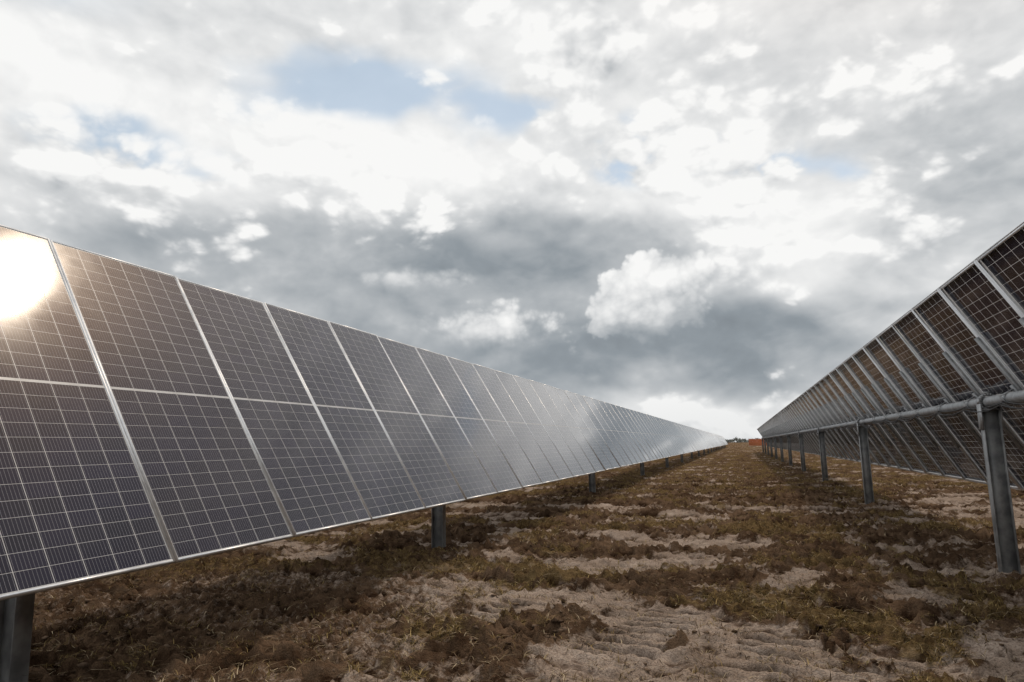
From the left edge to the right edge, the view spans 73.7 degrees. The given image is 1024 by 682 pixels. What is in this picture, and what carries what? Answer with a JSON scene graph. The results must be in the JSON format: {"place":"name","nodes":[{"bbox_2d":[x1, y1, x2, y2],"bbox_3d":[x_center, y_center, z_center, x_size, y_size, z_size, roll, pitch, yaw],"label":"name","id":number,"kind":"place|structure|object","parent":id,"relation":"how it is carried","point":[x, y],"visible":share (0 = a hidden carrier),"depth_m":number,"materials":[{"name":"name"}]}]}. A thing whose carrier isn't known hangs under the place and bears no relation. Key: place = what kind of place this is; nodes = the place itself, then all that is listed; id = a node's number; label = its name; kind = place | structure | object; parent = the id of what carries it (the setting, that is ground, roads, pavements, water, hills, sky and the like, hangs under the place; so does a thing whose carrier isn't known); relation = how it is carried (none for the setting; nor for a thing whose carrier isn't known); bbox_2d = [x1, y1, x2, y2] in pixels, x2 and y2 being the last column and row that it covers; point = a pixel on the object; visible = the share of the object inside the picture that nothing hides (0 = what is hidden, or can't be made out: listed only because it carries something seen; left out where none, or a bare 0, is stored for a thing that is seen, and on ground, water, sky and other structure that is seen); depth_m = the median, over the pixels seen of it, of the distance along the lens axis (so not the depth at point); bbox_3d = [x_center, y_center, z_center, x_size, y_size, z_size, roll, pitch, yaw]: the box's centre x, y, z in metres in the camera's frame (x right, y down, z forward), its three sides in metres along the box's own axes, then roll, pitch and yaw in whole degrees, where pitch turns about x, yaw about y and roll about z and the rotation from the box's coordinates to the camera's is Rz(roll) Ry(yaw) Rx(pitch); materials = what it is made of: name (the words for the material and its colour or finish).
{"place":"outdoors","nodes":[
{"label":"outdoors","id":0,"kind":"place"},
{"bbox_2d":[0,0,1023,441],"label":"sky","id":1,"kind":"structure","parent":0,"point":[691,213],"materials":[{"name":"grey"}]},
{"bbox_2d":[3,442,1023,681],"bbox_3d":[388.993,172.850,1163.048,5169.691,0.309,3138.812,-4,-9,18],"label":"ground","id":2,"kind":"structure","parent":0,"point":[289,651],"depth_m":6.10,"materials":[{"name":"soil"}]},
{"bbox_2d":[0,224,727,681],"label":"solar tracker row","id":3,"kind":"object","parent":2,"relation":"on","point":[150,418],"visible":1,"depth_m":5.06,"materials":[{"name":"black glass"}]},
{"bbox_2d":[33,483,1023,681],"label":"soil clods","id":4,"kind":"object","parent":2,"relation":"on","point":[279,621],"visible":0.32,"depth_m":5.01,"materials":[{"name":"brown soil"}]},
{"bbox_2d":[725,437,761,442],"bbox_3d":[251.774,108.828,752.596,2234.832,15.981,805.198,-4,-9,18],"label":"tree line","id":5,"kind":"object","parent":2,"relation":"on","point":[739,440],"visible":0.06,"depth_m":1052.26,"materials":[{"name":"green plant"}]},
{"bbox_2d":[748,438,766,445],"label":"orange barrier fence","id":6,"kind":"object","parent":2,"relation":"on","point":[755,443],"visible":0.52,"depth_m":177.19,"materials":[{"name":"orange plastic"}]},
{"bbox_2d":[757,221,1023,573],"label":"solar tracker row","id":7,"kind":"object","parent":2,"relation":"on","point":[932,383],"visible":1,"depth_m":8.39,"materials":[{"name":"black glass"}]},
{"bbox_2d":[26,472,1023,681],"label":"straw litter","id":8,"kind":"object","parent":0,"point":[417,674],"visible":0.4,"depth_m":5.04,"materials":[{"name":"brown plant"}]}
]}

